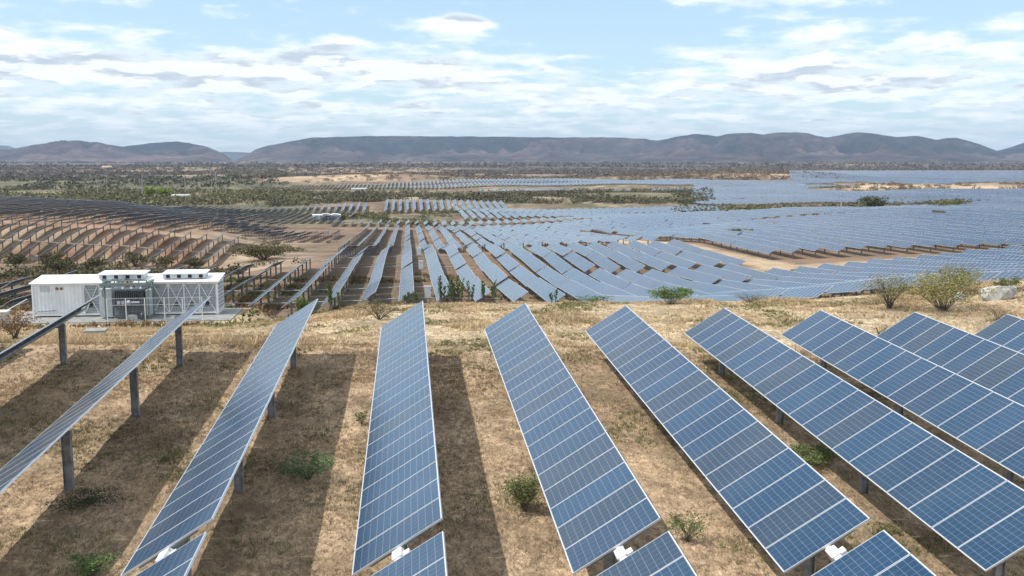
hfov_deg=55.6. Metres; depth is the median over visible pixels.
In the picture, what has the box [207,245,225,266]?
solar table
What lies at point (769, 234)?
solar table
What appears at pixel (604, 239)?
solar table
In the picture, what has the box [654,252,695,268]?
solar table
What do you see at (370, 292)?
solar table
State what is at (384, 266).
drive shaft
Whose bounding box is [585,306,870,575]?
solar table
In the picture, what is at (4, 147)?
distant mountain
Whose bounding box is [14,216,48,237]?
solar table
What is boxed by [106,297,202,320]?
safety fence
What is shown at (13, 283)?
solar table
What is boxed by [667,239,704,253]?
solar table
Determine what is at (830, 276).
solar table
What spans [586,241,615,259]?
solar table
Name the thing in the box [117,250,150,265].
bush
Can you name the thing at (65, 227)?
solar table
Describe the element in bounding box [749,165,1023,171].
thorn forest
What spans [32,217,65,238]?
solar table
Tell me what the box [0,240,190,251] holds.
drive shaft
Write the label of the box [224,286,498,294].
drive shaft
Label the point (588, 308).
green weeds
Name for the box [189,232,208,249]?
solar table
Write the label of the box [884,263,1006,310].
bush
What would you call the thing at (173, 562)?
solar table
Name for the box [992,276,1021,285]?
bush
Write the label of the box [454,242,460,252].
solar table
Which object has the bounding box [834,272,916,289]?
solar table
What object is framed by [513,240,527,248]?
solar table
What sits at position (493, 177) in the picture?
mound scrub
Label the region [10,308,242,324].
concrete pad
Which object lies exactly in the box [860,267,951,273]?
solar table
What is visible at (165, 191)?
tree
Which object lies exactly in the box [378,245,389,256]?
solar table
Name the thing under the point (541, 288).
solar table
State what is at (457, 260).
solar table
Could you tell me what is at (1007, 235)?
solar table
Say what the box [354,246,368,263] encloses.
solar table
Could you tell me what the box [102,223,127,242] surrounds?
solar table
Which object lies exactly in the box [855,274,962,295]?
solar table
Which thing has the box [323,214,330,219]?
transformer
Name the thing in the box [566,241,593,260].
solar table
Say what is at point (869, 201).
tree
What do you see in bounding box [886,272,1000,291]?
solar table
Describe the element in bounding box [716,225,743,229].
solar table
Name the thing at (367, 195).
scrub
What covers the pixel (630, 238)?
solar table
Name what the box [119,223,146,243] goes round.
solar table
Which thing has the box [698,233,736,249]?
solar table
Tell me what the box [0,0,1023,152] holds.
sky
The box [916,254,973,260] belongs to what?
solar table
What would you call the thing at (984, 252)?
solar table
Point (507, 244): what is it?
solar table
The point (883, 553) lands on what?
solar table
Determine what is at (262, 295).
solar table
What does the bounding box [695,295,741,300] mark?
solar table
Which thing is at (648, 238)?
solar table
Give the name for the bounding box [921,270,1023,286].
solar table
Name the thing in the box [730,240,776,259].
solar table
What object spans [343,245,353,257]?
solar table
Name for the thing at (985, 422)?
solar table
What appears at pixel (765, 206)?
scrub
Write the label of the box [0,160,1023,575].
ground
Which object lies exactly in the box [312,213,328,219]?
inverter container
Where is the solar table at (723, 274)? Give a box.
[695,264,749,283]
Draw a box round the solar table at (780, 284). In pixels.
[746,279,818,287]
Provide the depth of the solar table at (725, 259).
164.57 m
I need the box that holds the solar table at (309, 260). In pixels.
[296,256,312,277]
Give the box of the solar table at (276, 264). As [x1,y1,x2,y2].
[263,259,286,277]
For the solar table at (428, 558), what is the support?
on the ground at (32, 512)
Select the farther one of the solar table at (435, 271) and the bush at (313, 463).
the solar table at (435, 271)
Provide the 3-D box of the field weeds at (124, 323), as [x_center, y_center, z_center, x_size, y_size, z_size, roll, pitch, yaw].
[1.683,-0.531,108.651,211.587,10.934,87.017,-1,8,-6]
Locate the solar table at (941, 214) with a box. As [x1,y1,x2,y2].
[921,212,964,216]
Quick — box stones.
[1,294,1019,575]
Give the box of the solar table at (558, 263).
[543,252,571,277]
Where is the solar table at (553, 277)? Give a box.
[536,266,568,291]
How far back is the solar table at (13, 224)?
243.76 m
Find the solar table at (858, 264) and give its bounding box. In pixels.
[843,261,891,267]
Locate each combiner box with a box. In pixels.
[418,261,422,269]
[424,286,430,302]
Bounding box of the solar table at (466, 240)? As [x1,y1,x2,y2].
[462,238,472,246]
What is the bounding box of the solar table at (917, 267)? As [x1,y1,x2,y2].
[891,265,984,272]
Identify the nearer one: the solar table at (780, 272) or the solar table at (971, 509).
the solar table at (971, 509)
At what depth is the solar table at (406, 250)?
180.06 m
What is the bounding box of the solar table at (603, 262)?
[586,251,619,274]
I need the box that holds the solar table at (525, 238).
[519,236,533,246]
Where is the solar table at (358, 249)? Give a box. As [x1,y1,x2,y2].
[356,241,362,253]
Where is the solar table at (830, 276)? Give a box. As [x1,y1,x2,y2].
[802,273,879,295]
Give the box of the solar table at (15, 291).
[0,284,30,304]
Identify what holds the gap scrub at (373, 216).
on the ground at (32, 512)
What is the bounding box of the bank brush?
[619,170,842,179]
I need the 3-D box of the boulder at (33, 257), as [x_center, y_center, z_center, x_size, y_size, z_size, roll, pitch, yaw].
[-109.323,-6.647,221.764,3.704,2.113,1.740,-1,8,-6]
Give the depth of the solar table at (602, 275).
138.51 m
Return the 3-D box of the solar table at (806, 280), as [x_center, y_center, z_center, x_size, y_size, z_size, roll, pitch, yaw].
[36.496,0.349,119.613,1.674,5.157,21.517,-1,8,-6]
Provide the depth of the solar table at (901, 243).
180.04 m
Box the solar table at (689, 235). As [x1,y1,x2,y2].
[672,233,702,242]
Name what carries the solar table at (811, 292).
on the ground at (32, 512)
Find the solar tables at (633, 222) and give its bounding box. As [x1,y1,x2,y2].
[0,170,1023,298]
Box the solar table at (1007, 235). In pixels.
[983,233,1023,245]
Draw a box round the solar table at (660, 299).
[647,295,697,300]
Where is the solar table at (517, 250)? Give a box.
[507,243,527,263]
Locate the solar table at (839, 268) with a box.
[817,263,863,273]
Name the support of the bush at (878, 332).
on the ground at (32, 512)
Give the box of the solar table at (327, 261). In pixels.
[319,253,337,275]
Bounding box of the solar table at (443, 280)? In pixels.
[432,276,449,302]
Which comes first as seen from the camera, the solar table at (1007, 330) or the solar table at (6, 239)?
the solar table at (1007, 330)
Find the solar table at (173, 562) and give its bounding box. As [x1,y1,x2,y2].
[135,532,206,575]
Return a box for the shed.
[171,194,190,197]
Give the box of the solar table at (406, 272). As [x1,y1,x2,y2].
[400,263,412,282]
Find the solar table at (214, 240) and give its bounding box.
[206,233,223,250]
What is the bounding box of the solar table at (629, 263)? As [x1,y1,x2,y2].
[609,251,644,273]
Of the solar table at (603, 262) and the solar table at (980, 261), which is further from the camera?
the solar table at (603, 262)
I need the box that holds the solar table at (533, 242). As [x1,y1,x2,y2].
[528,240,544,245]
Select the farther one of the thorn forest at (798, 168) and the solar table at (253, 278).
the thorn forest at (798, 168)
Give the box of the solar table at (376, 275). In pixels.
[368,261,384,287]
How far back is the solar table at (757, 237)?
205.29 m
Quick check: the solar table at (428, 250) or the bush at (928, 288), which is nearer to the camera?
the bush at (928, 288)
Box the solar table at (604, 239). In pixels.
[592,235,609,244]
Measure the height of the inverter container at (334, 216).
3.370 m
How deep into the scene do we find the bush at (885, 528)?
23.50 m
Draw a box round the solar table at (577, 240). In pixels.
[569,238,583,243]
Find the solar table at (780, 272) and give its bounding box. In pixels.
[766,267,805,277]
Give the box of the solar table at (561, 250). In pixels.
[547,242,571,261]
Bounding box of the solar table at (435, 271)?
[428,263,443,282]
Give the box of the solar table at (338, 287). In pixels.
[321,277,348,309]
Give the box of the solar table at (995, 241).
[943,234,1007,248]
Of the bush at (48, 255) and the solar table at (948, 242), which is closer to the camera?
the solar table at (948, 242)
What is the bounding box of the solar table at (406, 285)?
[399,275,413,303]
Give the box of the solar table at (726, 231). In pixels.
[708,229,739,241]
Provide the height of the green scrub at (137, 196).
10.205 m
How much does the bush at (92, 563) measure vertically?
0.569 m
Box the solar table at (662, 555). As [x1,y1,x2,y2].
[597,531,696,575]
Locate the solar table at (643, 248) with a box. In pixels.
[627,240,660,256]
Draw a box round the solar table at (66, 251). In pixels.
[58,236,86,259]
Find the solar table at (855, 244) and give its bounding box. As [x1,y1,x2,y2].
[815,236,869,255]
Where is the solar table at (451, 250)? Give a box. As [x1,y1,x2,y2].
[445,243,458,257]
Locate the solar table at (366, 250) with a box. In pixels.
[361,245,371,256]
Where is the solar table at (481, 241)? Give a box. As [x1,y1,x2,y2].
[477,238,486,246]
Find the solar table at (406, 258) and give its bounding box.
[401,250,411,268]
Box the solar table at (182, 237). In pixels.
[174,230,192,248]
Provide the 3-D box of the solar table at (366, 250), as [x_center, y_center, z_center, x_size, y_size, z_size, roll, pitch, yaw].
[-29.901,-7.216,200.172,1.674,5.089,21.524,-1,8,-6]
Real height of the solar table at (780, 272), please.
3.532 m
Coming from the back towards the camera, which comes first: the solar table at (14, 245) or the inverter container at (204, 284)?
the solar table at (14, 245)
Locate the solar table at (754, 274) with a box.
[721,263,779,279]
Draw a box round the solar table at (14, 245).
[0,232,35,262]
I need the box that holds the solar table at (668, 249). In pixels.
[648,240,682,254]
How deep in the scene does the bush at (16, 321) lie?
43.38 m
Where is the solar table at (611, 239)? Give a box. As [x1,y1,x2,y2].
[606,237,621,241]
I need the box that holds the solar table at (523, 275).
[510,265,537,293]
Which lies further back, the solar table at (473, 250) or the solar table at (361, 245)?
the solar table at (361, 245)
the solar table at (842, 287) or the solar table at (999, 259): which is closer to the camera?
the solar table at (842, 287)
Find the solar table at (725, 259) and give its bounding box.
[699,250,745,265]
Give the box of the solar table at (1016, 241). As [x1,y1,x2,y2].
[964,233,1023,247]
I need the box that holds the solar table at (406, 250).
[402,246,410,255]
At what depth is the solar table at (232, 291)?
115.23 m
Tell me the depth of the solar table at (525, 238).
268.77 m
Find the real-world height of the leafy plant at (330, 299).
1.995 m
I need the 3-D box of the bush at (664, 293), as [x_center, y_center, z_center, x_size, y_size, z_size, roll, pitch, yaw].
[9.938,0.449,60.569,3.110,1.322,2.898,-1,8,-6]
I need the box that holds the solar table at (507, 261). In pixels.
[497,253,518,277]
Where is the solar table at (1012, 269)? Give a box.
[956,268,1023,272]
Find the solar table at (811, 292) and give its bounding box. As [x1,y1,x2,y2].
[777,285,833,298]
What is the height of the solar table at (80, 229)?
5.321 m
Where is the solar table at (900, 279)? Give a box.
[820,275,919,298]
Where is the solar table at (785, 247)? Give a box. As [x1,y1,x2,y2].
[753,239,799,257]
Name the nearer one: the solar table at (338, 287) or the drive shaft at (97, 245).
the solar table at (338, 287)
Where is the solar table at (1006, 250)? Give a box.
[988,248,1023,255]
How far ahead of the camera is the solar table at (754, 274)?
139.69 m
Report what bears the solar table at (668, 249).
on the ground at (32, 512)
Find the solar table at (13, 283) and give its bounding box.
[0,276,30,295]
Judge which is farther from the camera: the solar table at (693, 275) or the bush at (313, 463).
the solar table at (693, 275)
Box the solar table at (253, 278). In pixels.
[244,267,270,293]
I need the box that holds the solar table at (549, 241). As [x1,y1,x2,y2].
[544,238,556,245]
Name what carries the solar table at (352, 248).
on the ground at (32, 512)
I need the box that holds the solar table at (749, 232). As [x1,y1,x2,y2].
[728,229,758,234]
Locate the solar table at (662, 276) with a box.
[643,269,690,286]
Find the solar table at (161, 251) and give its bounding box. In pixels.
[150,241,175,265]
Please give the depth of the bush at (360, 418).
29.95 m
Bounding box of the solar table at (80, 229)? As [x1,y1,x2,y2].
[65,219,97,241]
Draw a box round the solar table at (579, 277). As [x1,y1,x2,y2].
[563,268,599,288]
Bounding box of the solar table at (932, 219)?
[917,217,964,221]
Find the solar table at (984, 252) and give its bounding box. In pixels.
[961,249,1023,255]
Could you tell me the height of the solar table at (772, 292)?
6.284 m
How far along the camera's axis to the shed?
690.86 m
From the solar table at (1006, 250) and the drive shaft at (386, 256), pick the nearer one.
the solar table at (1006, 250)
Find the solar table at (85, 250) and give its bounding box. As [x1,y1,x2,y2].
[71,236,104,263]
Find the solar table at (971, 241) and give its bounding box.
[921,233,985,249]
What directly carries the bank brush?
on the ground at (32, 512)
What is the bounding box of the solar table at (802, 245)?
[773,237,822,257]
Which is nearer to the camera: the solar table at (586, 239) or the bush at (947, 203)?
the solar table at (586, 239)
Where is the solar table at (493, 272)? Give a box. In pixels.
[483,263,507,293]
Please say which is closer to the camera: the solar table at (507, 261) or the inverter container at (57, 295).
the inverter container at (57, 295)
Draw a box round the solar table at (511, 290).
[497,279,527,301]
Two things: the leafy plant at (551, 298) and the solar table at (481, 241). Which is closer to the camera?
the leafy plant at (551, 298)
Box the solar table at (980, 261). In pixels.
[946,259,1023,265]
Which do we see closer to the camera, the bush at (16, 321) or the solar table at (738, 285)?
the bush at (16, 321)
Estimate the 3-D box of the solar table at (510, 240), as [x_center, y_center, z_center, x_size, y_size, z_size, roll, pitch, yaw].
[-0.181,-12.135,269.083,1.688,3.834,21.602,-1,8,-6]
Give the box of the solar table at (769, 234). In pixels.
[755,231,798,239]
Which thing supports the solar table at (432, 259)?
on the ground at (32, 512)
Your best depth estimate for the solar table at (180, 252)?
230.59 m
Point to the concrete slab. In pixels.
(93, 330)
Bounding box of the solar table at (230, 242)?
[224,235,239,251]
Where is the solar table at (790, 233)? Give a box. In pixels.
[775,230,818,238]
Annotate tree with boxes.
[143,183,156,196]
[154,187,171,195]
[856,195,889,206]
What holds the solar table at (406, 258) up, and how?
on the ground at (32, 512)
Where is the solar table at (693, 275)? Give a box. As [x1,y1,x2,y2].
[668,267,720,283]
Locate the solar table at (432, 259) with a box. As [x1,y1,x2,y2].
[426,250,438,268]
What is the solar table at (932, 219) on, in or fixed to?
on the ground at (32, 512)
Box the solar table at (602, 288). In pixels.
[590,282,634,295]
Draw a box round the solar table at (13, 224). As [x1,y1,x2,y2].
[0,215,30,237]
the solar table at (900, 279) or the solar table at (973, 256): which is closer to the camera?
the solar table at (900, 279)
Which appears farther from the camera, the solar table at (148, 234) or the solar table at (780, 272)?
the solar table at (148, 234)
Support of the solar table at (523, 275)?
on the ground at (32, 512)
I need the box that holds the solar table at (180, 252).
[171,244,191,266]
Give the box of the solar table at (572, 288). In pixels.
[558,279,601,301]
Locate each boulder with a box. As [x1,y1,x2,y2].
[27,255,39,259]
[978,285,1016,300]
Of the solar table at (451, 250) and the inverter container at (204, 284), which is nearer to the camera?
the inverter container at (204, 284)
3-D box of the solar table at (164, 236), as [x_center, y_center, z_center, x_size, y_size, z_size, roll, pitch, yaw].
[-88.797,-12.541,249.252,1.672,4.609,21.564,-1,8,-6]
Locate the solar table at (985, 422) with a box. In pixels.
[781,310,1023,482]
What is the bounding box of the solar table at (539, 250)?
[528,244,551,263]
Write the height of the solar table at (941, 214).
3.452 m
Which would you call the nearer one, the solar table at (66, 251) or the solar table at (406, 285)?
the solar table at (406, 285)
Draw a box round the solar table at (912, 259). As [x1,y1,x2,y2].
[892,257,945,265]
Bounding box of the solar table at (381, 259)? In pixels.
[374,251,387,267]
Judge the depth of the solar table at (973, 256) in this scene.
144.10 m
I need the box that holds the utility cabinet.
[0,299,26,322]
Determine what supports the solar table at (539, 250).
on the ground at (32, 512)
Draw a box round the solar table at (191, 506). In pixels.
[120,299,317,575]
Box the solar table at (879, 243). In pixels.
[838,236,891,253]
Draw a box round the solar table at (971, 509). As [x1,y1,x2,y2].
[684,308,1023,575]
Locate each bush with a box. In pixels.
[0,308,42,339]
[3,252,31,268]
[36,486,132,511]
[39,250,65,263]
[43,257,74,271]
[66,549,127,575]
[82,257,106,267]
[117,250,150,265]
[139,255,180,267]
[145,463,187,482]
[180,257,205,266]
[226,241,307,260]
[268,449,338,479]
[294,296,318,310]
[351,296,406,319]
[355,410,367,424]
[501,465,541,511]
[573,295,612,302]
[645,286,694,303]
[664,509,714,542]
[728,291,774,302]
[729,228,753,231]
[788,439,838,467]
[852,271,921,308]
[867,521,901,535]
[872,324,891,334]
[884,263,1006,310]
[914,263,986,293]
[927,198,971,205]
[932,210,945,212]
[981,303,1019,319]
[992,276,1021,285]
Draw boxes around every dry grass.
[0,279,1023,349]
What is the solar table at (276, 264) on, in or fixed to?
on the ground at (32, 512)
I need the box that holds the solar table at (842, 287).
[793,279,874,298]
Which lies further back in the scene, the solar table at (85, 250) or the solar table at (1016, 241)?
the solar table at (85, 250)
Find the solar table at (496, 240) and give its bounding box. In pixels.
[491,237,502,244]
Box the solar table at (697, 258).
[676,250,720,266]
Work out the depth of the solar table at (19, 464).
24.86 m
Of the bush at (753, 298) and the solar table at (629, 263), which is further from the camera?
the solar table at (629, 263)
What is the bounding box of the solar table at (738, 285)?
[715,280,779,289]
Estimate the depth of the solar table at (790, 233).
206.01 m
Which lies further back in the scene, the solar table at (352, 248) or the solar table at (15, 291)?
the solar table at (352, 248)
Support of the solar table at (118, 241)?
on the ground at (32, 512)
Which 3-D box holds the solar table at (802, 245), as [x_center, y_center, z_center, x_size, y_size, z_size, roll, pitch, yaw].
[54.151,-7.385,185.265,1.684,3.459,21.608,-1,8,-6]
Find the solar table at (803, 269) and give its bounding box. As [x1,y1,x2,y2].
[793,266,835,273]
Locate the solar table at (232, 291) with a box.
[224,279,248,303]
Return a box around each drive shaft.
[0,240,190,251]
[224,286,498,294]
[225,297,500,306]
[296,266,474,270]
[320,256,451,261]
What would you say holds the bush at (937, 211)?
on the ground at (32, 512)
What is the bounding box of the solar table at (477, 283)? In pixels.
[464,276,489,301]
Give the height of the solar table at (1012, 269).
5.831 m
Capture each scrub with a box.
[0,185,314,207]
[0,257,247,279]
[227,171,834,182]
[241,236,336,267]
[262,187,714,205]
[339,209,468,225]
[671,199,994,212]
[819,181,1023,190]
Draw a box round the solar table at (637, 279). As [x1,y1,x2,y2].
[615,269,660,288]
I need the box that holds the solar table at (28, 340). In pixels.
[0,294,100,413]
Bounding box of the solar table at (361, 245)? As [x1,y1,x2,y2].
[360,238,365,249]
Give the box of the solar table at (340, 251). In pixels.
[335,246,346,264]
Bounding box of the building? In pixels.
[351,188,366,191]
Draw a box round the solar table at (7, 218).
[0,214,15,225]
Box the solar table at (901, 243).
[858,235,915,253]
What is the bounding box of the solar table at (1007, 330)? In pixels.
[974,314,1023,353]
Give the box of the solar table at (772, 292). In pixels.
[709,288,788,300]
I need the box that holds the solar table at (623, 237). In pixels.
[608,235,626,244]
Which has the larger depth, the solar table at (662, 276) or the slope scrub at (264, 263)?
the slope scrub at (264, 263)
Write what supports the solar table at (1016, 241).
on the ground at (32, 512)
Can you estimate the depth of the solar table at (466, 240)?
268.13 m
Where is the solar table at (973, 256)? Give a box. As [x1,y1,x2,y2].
[937,252,998,258]
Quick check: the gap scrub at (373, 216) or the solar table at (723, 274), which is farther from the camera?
the gap scrub at (373, 216)
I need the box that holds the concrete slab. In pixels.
[83,327,107,332]
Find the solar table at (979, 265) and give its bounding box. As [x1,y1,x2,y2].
[917,262,1017,267]
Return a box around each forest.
[0,160,1023,167]
[0,165,786,179]
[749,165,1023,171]
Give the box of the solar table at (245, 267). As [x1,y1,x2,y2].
[236,263,255,278]
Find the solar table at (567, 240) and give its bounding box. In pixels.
[561,237,573,245]
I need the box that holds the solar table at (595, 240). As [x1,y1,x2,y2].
[587,237,603,242]
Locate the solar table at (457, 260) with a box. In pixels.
[450,253,465,269]
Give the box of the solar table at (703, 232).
[692,230,722,240]
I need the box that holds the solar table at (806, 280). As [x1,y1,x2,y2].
[776,276,851,296]
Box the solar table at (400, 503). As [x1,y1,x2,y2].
[352,301,442,575]
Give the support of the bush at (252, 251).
on the ground at (32, 512)
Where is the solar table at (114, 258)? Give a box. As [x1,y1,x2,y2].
[110,240,138,263]
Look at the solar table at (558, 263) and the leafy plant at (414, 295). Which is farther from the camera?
the solar table at (558, 263)
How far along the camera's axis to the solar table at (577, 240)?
211.12 m
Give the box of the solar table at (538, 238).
[534,236,547,246]
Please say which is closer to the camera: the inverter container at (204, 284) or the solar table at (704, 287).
the inverter container at (204, 284)
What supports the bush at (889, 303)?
on the ground at (32, 512)
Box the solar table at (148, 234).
[135,227,159,245]
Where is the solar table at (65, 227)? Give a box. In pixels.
[51,218,80,239]
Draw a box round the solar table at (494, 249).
[486,243,505,263]
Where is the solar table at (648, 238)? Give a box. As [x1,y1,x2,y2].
[641,235,659,244]
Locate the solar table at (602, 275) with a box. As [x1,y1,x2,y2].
[589,268,630,289]
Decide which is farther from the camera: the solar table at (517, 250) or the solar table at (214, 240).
the solar table at (214, 240)
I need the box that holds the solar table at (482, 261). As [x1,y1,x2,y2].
[473,252,491,276]
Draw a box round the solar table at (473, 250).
[466,244,481,257]
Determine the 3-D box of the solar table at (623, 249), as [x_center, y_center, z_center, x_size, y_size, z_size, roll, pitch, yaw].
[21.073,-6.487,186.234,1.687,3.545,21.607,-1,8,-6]
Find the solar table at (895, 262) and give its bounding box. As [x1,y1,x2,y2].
[866,259,919,267]
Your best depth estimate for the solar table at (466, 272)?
136.42 m
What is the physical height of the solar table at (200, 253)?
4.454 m
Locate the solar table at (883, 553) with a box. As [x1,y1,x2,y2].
[812,530,935,575]
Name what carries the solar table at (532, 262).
on the ground at (32, 512)
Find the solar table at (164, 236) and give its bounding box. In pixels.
[154,227,178,246]
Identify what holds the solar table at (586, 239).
on the ground at (32, 512)
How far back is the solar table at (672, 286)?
121.35 m
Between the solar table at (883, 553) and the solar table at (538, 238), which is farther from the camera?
the solar table at (538, 238)
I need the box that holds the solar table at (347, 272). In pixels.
[336,262,356,293]
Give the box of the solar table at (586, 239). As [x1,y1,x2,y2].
[578,236,592,245]
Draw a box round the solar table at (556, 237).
[549,235,563,244]
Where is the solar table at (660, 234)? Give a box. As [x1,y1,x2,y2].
[652,232,676,241]
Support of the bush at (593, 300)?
on the ground at (32, 512)
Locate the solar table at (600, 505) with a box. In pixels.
[484,303,660,574]
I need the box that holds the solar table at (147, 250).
[129,242,155,265]
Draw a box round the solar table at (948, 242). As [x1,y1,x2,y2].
[900,233,962,251]
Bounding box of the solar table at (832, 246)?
[796,237,846,256]
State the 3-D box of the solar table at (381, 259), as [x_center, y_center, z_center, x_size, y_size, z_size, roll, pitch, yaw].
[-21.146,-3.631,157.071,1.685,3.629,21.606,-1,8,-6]
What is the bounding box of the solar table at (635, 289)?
[622,283,661,296]
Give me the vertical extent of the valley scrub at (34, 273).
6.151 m
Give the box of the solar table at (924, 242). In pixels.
[879,234,938,252]
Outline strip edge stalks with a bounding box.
[20,326,809,355]
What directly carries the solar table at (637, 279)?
on the ground at (32, 512)
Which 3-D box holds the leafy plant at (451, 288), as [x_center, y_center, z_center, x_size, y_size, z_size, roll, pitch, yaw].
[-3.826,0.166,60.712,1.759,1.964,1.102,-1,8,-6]
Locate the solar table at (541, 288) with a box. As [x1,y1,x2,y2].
[527,277,565,301]
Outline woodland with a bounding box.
[0,165,290,189]
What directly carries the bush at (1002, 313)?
on the ground at (32, 512)
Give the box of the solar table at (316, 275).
[304,265,327,294]
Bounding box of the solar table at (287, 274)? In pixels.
[272,264,300,295]
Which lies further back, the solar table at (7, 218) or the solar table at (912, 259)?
the solar table at (7, 218)
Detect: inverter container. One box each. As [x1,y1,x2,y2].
[29,270,149,316]
[133,269,224,313]
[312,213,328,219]
[328,213,340,219]
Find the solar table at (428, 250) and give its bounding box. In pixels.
[424,246,433,256]
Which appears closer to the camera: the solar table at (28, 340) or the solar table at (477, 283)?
the solar table at (28, 340)
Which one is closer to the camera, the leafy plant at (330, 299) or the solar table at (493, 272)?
the leafy plant at (330, 299)
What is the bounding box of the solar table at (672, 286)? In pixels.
[651,282,710,295]
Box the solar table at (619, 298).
[598,295,649,302]
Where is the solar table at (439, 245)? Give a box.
[436,242,443,253]
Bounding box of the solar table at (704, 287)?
[684,281,745,293]
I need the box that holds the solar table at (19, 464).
[0,296,210,493]
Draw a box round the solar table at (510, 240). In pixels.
[505,237,517,244]
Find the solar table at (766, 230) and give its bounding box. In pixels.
[743,228,777,232]
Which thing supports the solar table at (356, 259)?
on the ground at (32, 512)
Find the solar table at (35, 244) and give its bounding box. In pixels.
[19,235,49,256]
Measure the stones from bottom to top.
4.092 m
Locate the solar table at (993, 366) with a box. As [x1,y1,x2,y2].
[877,312,1023,405]
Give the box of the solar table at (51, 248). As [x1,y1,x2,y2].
[32,235,70,263]
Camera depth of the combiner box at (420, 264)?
150.56 m
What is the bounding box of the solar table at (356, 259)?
[348,252,363,274]
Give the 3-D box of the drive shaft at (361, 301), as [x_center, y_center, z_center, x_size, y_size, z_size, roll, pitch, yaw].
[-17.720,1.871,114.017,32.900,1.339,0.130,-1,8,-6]
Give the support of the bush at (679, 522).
on the ground at (32, 512)
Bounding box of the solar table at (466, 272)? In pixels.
[456,264,475,283]
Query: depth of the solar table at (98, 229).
246.26 m
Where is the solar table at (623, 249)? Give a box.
[606,240,637,258]
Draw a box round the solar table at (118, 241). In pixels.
[94,237,122,257]
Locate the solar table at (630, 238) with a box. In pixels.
[624,236,640,242]
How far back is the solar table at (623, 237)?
246.31 m
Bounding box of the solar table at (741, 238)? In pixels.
[719,233,756,242]
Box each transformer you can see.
[99,279,154,320]
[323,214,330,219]
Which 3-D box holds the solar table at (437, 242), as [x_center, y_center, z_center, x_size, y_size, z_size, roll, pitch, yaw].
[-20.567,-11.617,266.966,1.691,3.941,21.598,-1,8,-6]
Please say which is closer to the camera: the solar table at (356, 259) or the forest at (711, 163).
the solar table at (356, 259)
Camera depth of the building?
887.61 m
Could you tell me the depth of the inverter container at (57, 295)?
73.22 m
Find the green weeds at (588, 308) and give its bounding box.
[0,286,1023,575]
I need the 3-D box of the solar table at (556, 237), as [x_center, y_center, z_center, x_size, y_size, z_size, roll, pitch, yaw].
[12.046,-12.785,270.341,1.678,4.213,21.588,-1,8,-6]
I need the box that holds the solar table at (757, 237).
[740,233,776,240]
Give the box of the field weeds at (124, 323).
[0,269,920,328]
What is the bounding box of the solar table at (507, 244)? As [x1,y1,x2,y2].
[498,240,511,250]
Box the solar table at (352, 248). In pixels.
[347,245,357,255]
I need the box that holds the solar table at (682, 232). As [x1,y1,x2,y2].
[670,231,693,239]
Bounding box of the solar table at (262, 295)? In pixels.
[248,279,282,307]
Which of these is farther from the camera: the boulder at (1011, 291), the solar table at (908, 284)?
the solar table at (908, 284)
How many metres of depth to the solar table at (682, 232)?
248.74 m
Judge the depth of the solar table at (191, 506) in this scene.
22.41 m
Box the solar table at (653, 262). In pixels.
[631,252,670,272]
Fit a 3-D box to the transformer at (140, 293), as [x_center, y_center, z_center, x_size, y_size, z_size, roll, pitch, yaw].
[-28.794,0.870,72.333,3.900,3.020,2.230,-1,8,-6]
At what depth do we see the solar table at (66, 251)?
228.97 m
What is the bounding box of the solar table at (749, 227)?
[733,225,760,228]
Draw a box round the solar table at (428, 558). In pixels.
[372,531,447,575]
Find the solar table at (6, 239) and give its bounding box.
[0,233,15,248]
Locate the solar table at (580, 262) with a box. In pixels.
[564,251,594,275]
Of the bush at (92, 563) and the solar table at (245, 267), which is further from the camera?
the solar table at (245, 267)
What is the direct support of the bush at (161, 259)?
on the ground at (32, 512)
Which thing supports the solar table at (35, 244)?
on the ground at (32, 512)
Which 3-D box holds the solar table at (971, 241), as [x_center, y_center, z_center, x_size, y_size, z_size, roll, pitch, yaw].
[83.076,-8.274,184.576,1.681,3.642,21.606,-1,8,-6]
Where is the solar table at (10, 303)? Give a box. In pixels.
[1,294,31,308]
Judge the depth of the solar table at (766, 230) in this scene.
225.51 m
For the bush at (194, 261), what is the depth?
217.52 m
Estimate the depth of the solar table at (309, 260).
155.81 m
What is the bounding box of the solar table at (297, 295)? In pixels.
[281,280,314,314]
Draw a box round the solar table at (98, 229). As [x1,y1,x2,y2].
[87,220,113,241]
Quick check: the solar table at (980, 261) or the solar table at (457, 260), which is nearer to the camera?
the solar table at (980, 261)
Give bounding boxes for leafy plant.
[327,282,340,310]
[401,291,418,304]
[438,275,464,302]
[466,279,496,302]
[549,289,557,303]
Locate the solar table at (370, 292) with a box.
[360,278,380,303]
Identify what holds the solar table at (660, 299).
on the ground at (32, 512)
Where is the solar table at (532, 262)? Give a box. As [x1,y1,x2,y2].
[520,252,545,276]
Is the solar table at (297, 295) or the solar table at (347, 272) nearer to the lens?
the solar table at (297, 295)
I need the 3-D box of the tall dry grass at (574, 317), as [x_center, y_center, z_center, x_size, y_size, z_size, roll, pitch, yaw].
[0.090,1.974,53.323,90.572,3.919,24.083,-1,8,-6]
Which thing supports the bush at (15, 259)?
on the ground at (32, 512)
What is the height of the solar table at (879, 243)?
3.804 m
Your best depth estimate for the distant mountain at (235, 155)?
12704.05 m
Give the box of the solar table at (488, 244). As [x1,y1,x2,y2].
[483,242,492,251]
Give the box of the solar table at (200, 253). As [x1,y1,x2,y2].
[189,245,208,266]
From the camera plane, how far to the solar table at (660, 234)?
247.96 m
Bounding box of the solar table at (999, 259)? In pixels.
[974,257,1023,261]
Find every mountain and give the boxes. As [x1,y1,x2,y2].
[0,140,230,161]
[0,145,14,149]
[221,152,248,159]
[238,136,666,161]
[627,132,1008,161]
[998,143,1023,161]
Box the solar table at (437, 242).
[433,239,440,250]
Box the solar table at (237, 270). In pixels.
[223,265,243,282]
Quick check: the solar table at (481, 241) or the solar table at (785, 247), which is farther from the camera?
the solar table at (481, 241)

